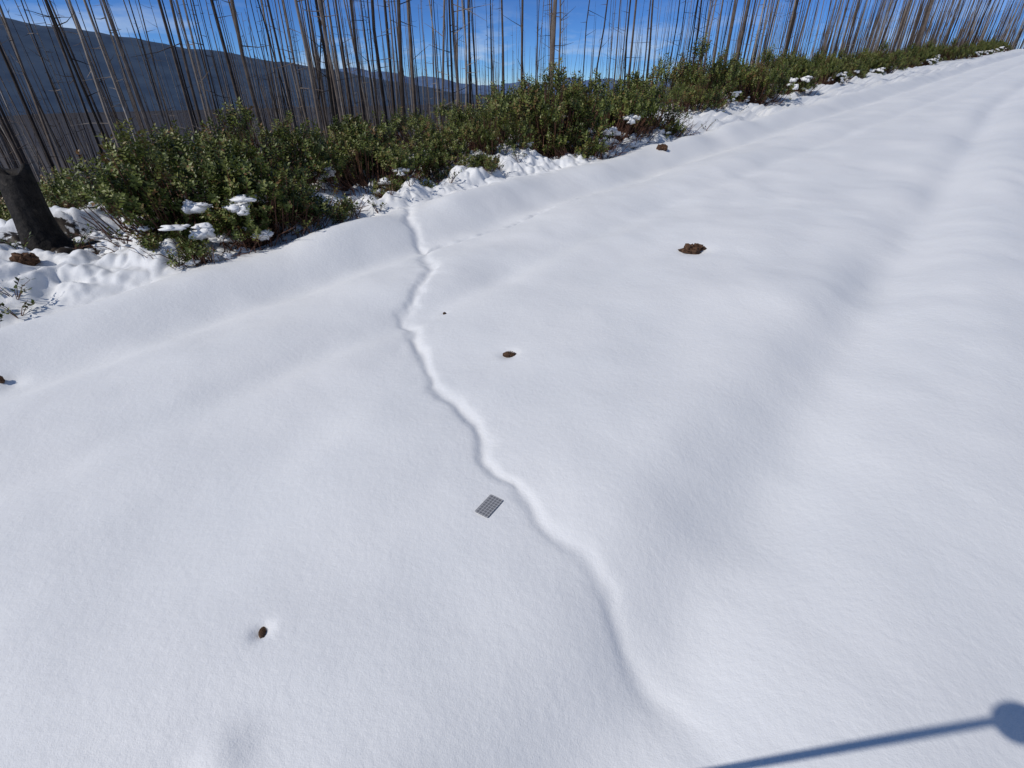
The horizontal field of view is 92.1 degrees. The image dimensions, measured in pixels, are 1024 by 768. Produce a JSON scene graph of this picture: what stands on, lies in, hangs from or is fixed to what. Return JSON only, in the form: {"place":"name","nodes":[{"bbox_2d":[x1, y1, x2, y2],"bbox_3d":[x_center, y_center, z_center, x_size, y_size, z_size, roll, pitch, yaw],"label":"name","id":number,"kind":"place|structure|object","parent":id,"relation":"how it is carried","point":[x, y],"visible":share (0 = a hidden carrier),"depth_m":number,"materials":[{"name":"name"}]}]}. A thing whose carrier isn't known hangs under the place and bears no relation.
{"place":"outdoors","nodes":[
{"label":"outdoors","id":0,"kind":"place"},
{"bbox_2d":[0,17,483,115],"bbox_3d":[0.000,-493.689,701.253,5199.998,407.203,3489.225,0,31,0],"label":"mountain ridge","id":1,"kind":"structure","parent":0,"point":[28,42],"depth_m":1240.92,"materials":[{"name":"grey stone"}]},
{"bbox_2d":[274,190,368,226],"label":"evergreen shrub","id":2,"kind":"object","parent":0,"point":[341,207],"visible":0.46,"depth_m":5.75,"materials":[{"name":"green plant"}]},
{"bbox_2d":[339,67,671,95],"bbox_3d":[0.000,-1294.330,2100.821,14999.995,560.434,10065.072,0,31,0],"label":"mountains","id":3,"kind":"structure","parent":0,"point":[430,83],"depth_m":5713.13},
{"bbox_2d":[0,49,1023,767],"bbox_3d":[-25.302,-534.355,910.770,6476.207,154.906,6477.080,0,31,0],"label":"snow ground","id":4,"kind":"structure","parent":0,"point":[752,475],"depth_m":2.35,"materials":[{"name":"white snow"}]},
{"bbox_2d":[0,232,31,249],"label":"shrub sprig","id":5,"kind":"object","parent":4,"relation":"on","point":[24,245],"visible":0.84,"depth_m":4.87,"materials":[{"name":"green plant"}]},
{"bbox_2d":[0,299,34,317],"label":"shrub sprig","id":6,"kind":"object","parent":4,"relation":"on","point":[23,306],"visible":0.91,"depth_m":4.14,"materials":[{"name":"green plant"}]},
{"bbox_2d":[0,277,35,299],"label":"shrub sprig","id":7,"kind":"object","parent":4,"relation":"on","point":[16,286],"visible":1,"depth_m":4.25,"materials":[{"name":"green plant"}]},
{"bbox_2d":[9,252,40,265],"bbox_3d":[-4.585,-1.170,4.661,0.206,0.161,0.172,11,33,18],"label":"dirt clod","id":8,"kind":"object","parent":4,"relation":"on","point":[29,259],"visible":0.93,"depth_m":4.61,"materials":[{"name":"soil"}]},
{"bbox_2d":[0,181,69,220],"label":"evergreen shrub","id":9,"kind":"object","parent":4,"relation":"on","point":[3,209],"visible":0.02,"depth_m":7.21,"materials":[{"name":"green plant"}]},
{"bbox_2d":[0,163,76,250],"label":"charred stump","id":10,"kind":"object","parent":4,"relation":"on","point":[25,201],"visible":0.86,"depth_m":5.11,"materials":[{"name":"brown wood"}]},
{"bbox_2d":[0,161,123,220],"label":"evergreen shrub","id":11,"kind":"object","parent":4,"relation":"on","point":[49,189],"visible":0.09,"depth_m":6.71,"materials":[{"name":"green plant"}]},
{"bbox_2d":[70,223,97,249],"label":"shrub sprig","id":12,"kind":"object","parent":4,"relation":"on","point":[82,240],"visible":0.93,"depth_m":5.03,"materials":[{"name":"green plant"}]},
{"bbox_2d":[105,226,134,243],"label":"shrub sprig","id":13,"kind":"object","parent":4,"relation":"on","point":[120,235],"visible":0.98,"depth_m":4.96,"materials":[{"name":"green plant"}]},
{"bbox_2d":[48,138,204,213],"bbox_3d":[-4.889,-2.824,6.713,1.739,0.956,2.042,0,31,0],"label":"evergreen shrub","id":14,"kind":"object","parent":4,"relation":"on","point":[65,199],"visible":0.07,"depth_m":6.20,"materials":[{"name":"green plant"}]},
{"bbox_2d":[134,0,204,135],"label":"dead tree","id":15,"kind":"object","parent":4,"relation":"on","point":[185,62],"visible":0.62,"depth_m":11.08,"materials":[{"name":"wood"}]},
{"bbox_2d":[124,219,270,268],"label":"evergreen shrub","id":16,"kind":"object","parent":4,"relation":"on","point":[189,247],"visible":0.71,"depth_m":4.85,"materials":[{"name":"green plant"}]},
{"bbox_2d":[60,118,341,258],"bbox_3d":[-3.440,-2.212,5.427,2.613,1.306,2.566,-21,37,-31],"label":"evergreen shrub","id":17,"kind":"object","parent":4,"relation":"on","point":[232,169],"visible":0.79,"depth_m":5.02,"materials":[{"name":"green plant"}]},
{"bbox_2d":[222,0,274,164],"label":"dead tree","id":18,"kind":"object","parent":4,"relation":"on","point":[231,2],"visible":0.71,"depth_m":9.71,"materials":[{"name":"wood"}]},
{"bbox_2d":[146,97,355,201],"bbox_3d":[-3.475,-3.210,6.712,2.625,1.233,2.279,-9,32,-15],"label":"evergreen shrub","id":19,"kind":"object","parent":4,"relation":"on","point":[281,136],"visible":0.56,"depth_m":6.53,"materials":[{"name":"green plant"}]},
{"bbox_2d":[258,626,266,637],"bbox_3d":[-0.831,0.828,1.644,0.027,0.027,0.048,-10,24,-16],"label":"conifer cone","id":20,"kind":"object","parent":4,"relation":"on","point":[262,631],"visible":1,"depth_m":1.64,"materials":[{"name":"brown plant"}]},
{"bbox_2d":[179,168,353,250],"bbox_3d":[-2.739,-2.004,5.505,1.449,0.796,1.702,19,36,29],"label":"evergreen shrub","id":21,"kind":"object","parent":4,"relation":"on","point":[282,203],"visible":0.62,"depth_m":5.20,"materials":[{"name":"green plant"}]},
{"bbox_2d":[271,0,322,129],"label":"dead tree","id":22,"kind":"object","parent":4,"relation":"on","point":[296,74],"visible":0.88,"depth_m":12.70,"materials":[{"name":"wood"}]},
{"bbox_2d":[283,218,312,237],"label":"shrub sprig","id":23,"kind":"object","parent":4,"relation":"on","point":[310,221],"visible":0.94,"depth_m":5.28,"materials":[{"name":"green plant"}]},
{"bbox_2d":[290,210,325,232],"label":"shrub sprig","id":24,"kind":"object","parent":4,"relation":"on","point":[304,222],"visible":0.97,"depth_m":5.39,"materials":[{"name":"green plant"}]},
{"bbox_2d":[294,0,323,139],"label":"dead tree","id":25,"kind":"object","parent":4,"relation":"on","point":[309,65],"visible":0.57,"depth_m":10.59,"materials":[{"name":"wood"}]},
{"bbox_2d":[308,0,337,139],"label":"dead tree","id":26,"kind":"object","parent":4,"relation":"on","point":[327,76],"visible":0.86,"depth_m":11.53,"materials":[{"name":"wood"}]},
{"bbox_2d":[303,0,342,122],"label":"dead tree","id":27,"kind":"object","parent":4,"relation":"on","point":[330,62],"visible":0.75,"depth_m":10.37,"materials":[{"name":"wood"}]},
{"bbox_2d":[326,206,349,222],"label":"shrub sprig","id":28,"kind":"object","parent":4,"relation":"on","point":[343,216],"visible":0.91,"depth_m":5.68,"materials":[{"name":"green plant"}]},
{"bbox_2d":[293,110,403,179],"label":"evergreen shrub","id":29,"kind":"object","parent":4,"relation":"on","point":[378,137],"visible":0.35,"depth_m":7.79,"materials":[{"name":"green plant"}]},
{"bbox_2d":[302,130,438,196],"bbox_3d":[-2.180,-3.268,7.253,1.958,0.853,2.024,18,35,27],"label":"evergreen shrub","id":30,"kind":"object","parent":4,"relation":"on","point":[392,159],"visible":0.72,"depth_m":7.06,"materials":[{"name":"green plant"}]},
{"bbox_2d":[367,196,386,212],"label":"shrub sprig","id":31,"kind":"object","parent":4,"relation":"on","point":[369,202],"visible":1,"depth_m":6.25,"materials":[{"name":"white plant"}]},
{"bbox_2d":[371,0,390,146],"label":"dead tree","id":32,"kind":"object","parent":4,"relation":"on","point":[379,67],"visible":0.64,"depth_m":12.72,"materials":[{"name":"wood"}]},
{"bbox_2d":[359,0,408,144],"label":"dead tree","id":33,"kind":"object","parent":4,"relation":"on","point":[388,3],"visible":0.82,"depth_m":14.78,"materials":[{"name":"wood"}]},
{"bbox_2d":[373,167,400,195],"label":"shrub sprig","id":34,"kind":"object","parent":4,"relation":"on","point":[389,182],"visible":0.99,"depth_m":6.51,"materials":[{"name":"green plant"}]},
{"bbox_2d":[367,172,439,198],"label":"evergreen shrub","id":35,"kind":"object","parent":4,"relation":"on","point":[396,188],"visible":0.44,"depth_m":6.95,"materials":[{"name":"green plant"}]},
{"bbox_2d":[397,0,415,150],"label":"dead tree","id":36,"kind":"object","parent":4,"relation":"on","point":[399,21],"visible":0.69,"depth_m":11.86,"materials":[{"name":"wood"}]},
{"bbox_2d":[397,167,421,185],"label":"shrub sprig","id":37,"kind":"object","parent":4,"relation":"on","point":[408,178],"visible":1,"depth_m":6.71,"materials":[{"name":"green plant"}]},
{"bbox_2d":[426,0,444,131],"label":"dead tree","id":38,"kind":"object","parent":4,"relation":"on","point":[443,42],"visible":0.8,"depth_m":12.50,"materials":[{"name":"wood"}]},
{"bbox_2d":[386,130,486,181],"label":"evergreen shrub","id":39,"kind":"object","parent":4,"relation":"on","point":[440,146],"visible":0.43,"depth_m":7.79,"materials":[{"name":"green plant"}]},
{"bbox_2d":[382,98,491,153],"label":"evergreen shrub","id":40,"kind":"object","parent":4,"relation":"on","point":[418,127],"visible":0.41,"depth_m":8.97,"materials":[{"name":"green plant"}]},
{"bbox_2d":[429,0,450,129],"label":"dead tree","id":41,"kind":"object","parent":4,"relation":"on","point":[437,89],"visible":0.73,"depth_m":15.22,"materials":[{"name":"wood"}]},
{"bbox_2d":[445,169,461,182],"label":"shrub sprig","id":42,"kind":"object","parent":4,"relation":"on","point":[454,176],"visible":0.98,"depth_m":7.19,"materials":[{"name":"white plant"}]},
{"bbox_2d":[451,0,489,108],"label":"dead tree","id":43,"kind":"object","parent":4,"relation":"on","point":[455,57],"visible":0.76,"depth_m":12.46,"materials":[{"name":"wood"}]},
{"bbox_2d":[461,0,480,114],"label":"dead tree","id":44,"kind":"object","parent":4,"relation":"on","point":[465,68],"visible":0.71,"depth_m":15.18,"materials":[{"name":"wood"}]},
{"bbox_2d":[447,150,505,173],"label":"evergreen shrub","id":45,"kind":"object","parent":4,"relation":"on","point":[483,160],"visible":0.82,"depth_m":7.66,"materials":[{"name":"green plant"}]},
{"bbox_2d":[436,102,538,155],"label":"evergreen shrub","id":46,"kind":"object","parent":4,"relation":"on","point":[489,138],"visible":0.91,"depth_m":8.44,"materials":[{"name":"green plant"}]},
{"bbox_2d":[475,494,502,517],"bbox_3d":[-0.096,0.512,2.075,0.066,0.003,0.118,19,36,28],"label":"snow crystal card","id":47,"kind":"object","parent":4,"relation":"on","point":[489,505],"visible":1,"depth_m":2.07,"materials":[{"name":"metal"}]},
{"bbox_2d":[503,351,515,357],"bbox_3d":[-0.012,-0.190,3.212,0.096,0.054,0.054,2,30,-14],"label":"conifer cone","id":48,"kind":"object","parent":4,"relation":"on","point":[506,354],"visible":0.87,"depth_m":3.19,"materials":[{"name":"brown plant"}]},
{"bbox_2d":[0,0,1023,203],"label":"burned forest","id":49,"kind":"object","parent":4,"relation":"on","point":[14,145],"visible":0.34,"depth_m":28.68,"materials":[{"name":"brown plant"}]},
{"bbox_2d":[505,148,529,162],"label":"shrub sprig","id":50,"kind":"object","parent":4,"relation":"on","point":[513,153],"visible":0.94,"depth_m":8.26,"materials":[{"name":"white plant"}]},
{"bbox_2d":[469,74,584,143],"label":"evergreen shrub","id":51,"kind":"object","parent":4,"relation":"on","point":[534,84],"visible":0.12,"depth_m":9.97,"materials":[{"name":"green plant"}]},
{"bbox_2d":[537,0,557,69],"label":"dead tree","id":52,"kind":"object","parent":4,"relation":"on","point":[550,28],"visible":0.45,"depth_m":18.92,"materials":[{"name":"wood"}]},
{"bbox_2d":[478,57,620,156],"bbox_3d":[0.778,-5.201,9.360,2.902,1.635,2.519,-3,31,-5],"label":"evergreen shrub","id":53,"kind":"object","parent":4,"relation":"on","point":[555,118],"visible":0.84,"depth_m":8.98,"materials":[{"name":"green plant"}]},
{"bbox_2d":[545,0,575,93],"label":"dead tree","id":54,"kind":"object","parent":4,"relation":"on","point":[560,19],"visible":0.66,"depth_m":14.61,"materials":[{"name":"wood"}]},
{"bbox_2d":[534,127,631,160],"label":"evergreen shrub","id":55,"kind":"object","parent":4,"relation":"on","point":[591,153],"visible":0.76,"depth_m":8.97,"materials":[{"name":"green plant"}]},
{"bbox_2d":[580,0,606,83],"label":"dead tree","id":56,"kind":"object","parent":4,"relation":"on","point":[585,37],"visible":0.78,"depth_m":19.33,"materials":[{"name":"wood"}]},
{"bbox_2d":[527,68,667,150],"bbox_3d":[1.661,-5.636,10.160,2.783,1.481,2.693,-24,38,-34],"label":"evergreen shrub","id":57,"kind":"object","parent":4,"relation":"on","point":[639,103],"visible":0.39,"depth_m":9.70,"materials":[{"name":"green plant"}]},
{"bbox_2d":[593,0,608,95],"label":"dead tree","id":58,"kind":"object","parent":4,"relation":"on","point":[606,4],"visible":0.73,"depth_m":19.27,"materials":[{"name":"wood"}]},
{"bbox_2d":[623,0,641,87],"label":"dead tree","id":59,"kind":"object","parent":4,"relation":"on","point":[626,57],"visible":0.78,"depth_m":17.81,"materials":[{"name":"wood"}]},
{"bbox_2d":[592,67,692,137],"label":"evergreen shrub","id":60,"kind":"object","parent":4,"relation":"on","point":[659,94],"visible":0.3,"depth_m":10.68,"materials":[{"name":"green plant"}]},
{"bbox_2d":[641,0,653,80],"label":"dead tree","id":61,"kind":"object","parent":4,"relation":"on","point":[650,45],"visible":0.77,"depth_m":22.00,"materials":[{"name":"wood"}]},
{"bbox_2d":[656,144,667,150],"bbox_3d":[2.893,-4.553,9.529,0.221,0.163,0.143,10,32,16],"label":"dirt clod","id":62,"kind":"object","parent":4,"relation":"on","point":[664,147],"visible":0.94,"depth_m":9.49,"materials":[{"name":"soil"}]},
{"bbox_2d":[632,114,703,137],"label":"evergreen shrub","id":63,"kind":"object","parent":4,"relation":"on","point":[676,129],"visible":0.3,"depth_m":10.84,"materials":[{"name":"green plant"}]},
{"bbox_2d":[664,0,679,91],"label":"dead tree","id":64,"kind":"object","parent":4,"relation":"on","point":[674,38],"visible":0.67,"depth_m":24.31,"materials":[{"name":"wood"}]},
{"bbox_2d":[668,0,699,89],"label":"dead tree","id":65,"kind":"object","parent":4,"relation":"on","point":[681,34],"visible":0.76,"depth_m":23.94,"materials":[{"name":"wood"}]},
{"bbox_2d":[678,243,706,254],"bbox_3d":[1.784,-1.310,4.847,0.275,0.137,0.189,-20,36,-29],"label":"dirt clod","id":66,"kind":"object","parent":4,"relation":"on","point":[694,248],"visible":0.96,"depth_m":4.79,"materials":[{"name":"soil"}]},
{"bbox_2d":[659,72,726,113],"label":"evergreen shrub","id":67,"kind":"object","parent":4,"relation":"on","point":[694,96],"visible":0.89,"depth_m":13.62,"materials":[{"name":"green plant"}]},
{"bbox_2d":[689,0,705,60],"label":"dead tree","id":68,"kind":"object","parent":4,"relation":"on","point":[694,28],"visible":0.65,"depth_m":20.17,"materials":[{"name":"wood"}]},
{"bbox_2d":[648,32,752,110],"bbox_3d":[5.835,-9.511,15.231,3.248,2.134,2.820,11,33,18],"label":"evergreen shrub","id":69,"kind":"object","parent":4,"relation":"on","point":[689,72],"visible":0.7,"depth_m":14.86,"materials":[{"name":"green plant"}]},
{"bbox_2d":[693,0,715,62],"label":"dead tree","id":70,"kind":"object","parent":4,"relation":"on","point":[700,7],"visible":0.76,"depth_m":26.19,"materials":[{"name":"wood"}]},
{"bbox_2d":[697,0,723,54],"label":"dead tree","id":71,"kind":"object","parent":4,"relation":"on","point":[708,19],"visible":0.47,"depth_m":27.47,"materials":[{"name":"wood"}]},
{"bbox_2d":[700,0,720,66],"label":"dead tree","id":72,"kind":"object","parent":4,"relation":"on","point":[708,24],"visible":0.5,"depth_m":22.51,"materials":[{"name":"wood"}]},
{"bbox_2d":[726,0,737,61],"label":"dead tree","id":73,"kind":"object","parent":4,"relation":"on","point":[732,26],"visible":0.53,"depth_m":26.42,"materials":[{"name":"wood"}]},
{"bbox_2d":[745,0,760,65],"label":"dead tree","id":74,"kind":"object","parent":4,"relation":"on","point":[752,33],"visible":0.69,"depth_m":23.65,"materials":[{"name":"wood"}]},
{"bbox_2d":[714,45,795,105],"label":"evergreen shrub","id":75,"kind":"object","parent":4,"relation":"on","point":[756,81],"visible":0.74,"depth_m":15.45,"materials":[{"name":"green plant"}]},
{"bbox_2d":[750,0,765,65],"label":"dead tree","id":76,"kind":"object","parent":4,"relation":"on","point":[758,32],"visible":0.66,"depth_m":22.24,"materials":[{"name":"wood"}]},
{"bbox_2d":[757,0,769,64],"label":"dead tree","id":77,"kind":"object","parent":4,"relation":"on","point":[763,30],"visible":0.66,"depth_m":26.03,"materials":[{"name":"wood"}]},
{"bbox_2d":[761,0,783,60],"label":"dead tree","id":78,"kind":"object","parent":4,"relation":"on","point":[769,25],"visible":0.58,"depth_m":25.40,"materials":[{"name":"wood"}]},
{"bbox_2d":[776,0,790,54],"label":"dead tree","id":79,"kind":"object","parent":4,"relation":"on","point":[783,30],"visible":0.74,"depth_m":21.93,"materials":[{"name":"wood"}]},
{"bbox_2d":[766,47,817,78],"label":"evergreen shrub","id":80,"kind":"object","parent":4,"relation":"on","point":[793,56],"visible":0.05,"depth_m":23.60,"materials":[{"name":"green plant"}]},
{"bbox_2d":[766,50,821,96],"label":"evergreen shrub","id":81,"kind":"object","parent":4,"relation":"on","point":[802,76],"visible":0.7,"depth_m":18.10,"materials":[{"name":"green plant"}]},
{"bbox_2d":[798,47,839,67],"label":"evergreen shrub","id":82,"kind":"object","parent":4,"relation":"on","point":[817,56],"visible":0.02,"depth_m":25.50,"materials":[{"name":"green plant"}]},
{"bbox_2d":[808,51,847,85],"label":"evergreen shrub","id":83,"kind":"object","parent":4,"relation":"on","point":[831,71],"visible":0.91,"depth_m":21.07,"materials":[{"name":"green plant"}]},
{"bbox_2d":[810,68,854,83],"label":"evergreen shrub","id":84,"kind":"object","parent":4,"relation":"on","point":[850,74],"visible":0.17,"depth_m":22.65,"materials":[{"name":"green plant"}]},
{"bbox_2d":[821,47,851,62],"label":"evergreen shrub","id":85,"kind":"object","parent":4,"relation":"on","point":[840,54],"visible":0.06,"depth_m":26.34,"materials":[{"name":"green plant"}]},
{"bbox_2d":[818,55,863,79],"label":"evergreen shrub","id":86,"kind":"object","parent":4,"relation":"on","point":[855,68],"visible":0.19,"depth_m":23.84,"materials":[{"name":"green plant"}]},
{"bbox_2d":[818,54,865,76],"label":"evergreen shrub","id":87,"kind":"object","parent":4,"relation":"on","point":[850,56],"visible":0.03,"depth_m":24.82,"materials":[{"name":"green plant"}]},
{"bbox_2d":[857,64,867,78],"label":"evergreen shrub","id":88,"kind":"object","parent":4,"relation":"on","point":[865,69],"visible":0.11,"depth_m":26.24,"materials":[{"name":"green plant"}]},
{"bbox_2d":[849,48,888,75],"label":"evergreen shrub","id":89,"kind":"object","parent":4,"relation":"on","point":[873,64],"visible":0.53,"depth_m":27.52,"materials":[{"name":"green plant"}]},
{"bbox_2d":[852,39,904,73],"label":"evergreen shrub","id":90,"kind":"object","parent":4,"relation":"on","point":[887,56],"visible":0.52,"depth_m":28.37,"materials":[{"name":"green plant"}]},
{"bbox_2d":[886,49,908,69],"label":"evergreen shrub","id":91,"kind":"object","parent":4,"relation":"on","point":[899,61],"visible":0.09,"depth_m":30.95,"materials":[{"name":"green plant"}]},
{"bbox_2d":[891,47,912,67],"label":"evergreen shrub","id":92,"kind":"object","parent":4,"relation":"on","point":[905,55],"visible":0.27,"depth_m":32.48,"materials":[{"name":"green plant"}]},
{"bbox_2d":[903,50,920,67],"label":"evergreen shrub","id":93,"kind":"object","parent":4,"relation":"on","point":[914,65],"visible":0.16,"depth_m":33.55,"materials":[{"name":"green plant"}]},
{"bbox_2d":[907,38,939,63],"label":"evergreen shrub","id":94,"kind":"object","parent":4,"relation":"on","point":[929,46],"visible":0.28,"depth_m":36.89,"materials":[{"name":"green plant"}]},
{"bbox_2d":[910,47,937,65],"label":"evergreen shrub","id":95,"kind":"object","parent":4,"relation":"on","point":[925,57],"visible":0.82,"depth_m":35.38,"materials":[{"name":"green plant"}]},
{"bbox_2d":[936,38,964,60],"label":"evergreen shrub","id":96,"kind":"object","parent":4,"relation":"on","point":[947,51],"visible":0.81,"depth_m":42.40,"materials":[{"name":"green plant"}]},
{"bbox_2d":[952,41,975,58],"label":"evergreen shrub","id":97,"kind":"object","parent":4,"relation":"on","point":[968,55],"visible":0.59,"depth_m":45.36,"materials":[{"name":"green plant"}]},
{"bbox_2d":[968,42,984,57],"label":"evergreen shrub","id":98,"kind":"object","parent":4,"relation":"on","point":[979,52],"visible":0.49,"depth_m":50.04,"materials":[{"name":"green plant"}]},
{"bbox_2d":[974,43,994,54],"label":"evergreen shrub","id":99,"kind":"object","parent":4,"relation":"on","point":[988,49],"visible":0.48,"depth_m":55.21,"materials":[{"name":"green plant"}]},
{"bbox_2d":[978,41,1000,52],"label":"evergreen shrub","id":100,"kind":"object","parent":4,"relation":"on","point":[996,47],"visible":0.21,"depth_m":59.68,"materials":[{"name":"green plant"}]},
{"bbox_2d":[985,37,1006,52],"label":"evergreen shrub","id":101,"kind":"object","parent":4,"relation":"on","point":[1001,46],"visible":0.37,"depth_m":65.11,"materials":[{"name":"green plant"}]},
{"bbox_2d":[1001,40,1013,51],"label":"evergreen shrub","id":102,"kind":"object","parent":4,"relation":"on","point":[1008,47],"visible":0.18,"depth_m":67.11,"materials":[{"name":"green plant"}]},
{"bbox_2d":[0,0,1023,84],"label":"sky","id":103,"kind":"structure","parent":0,"point":[511,8],"materials":[{"name":"blue"}]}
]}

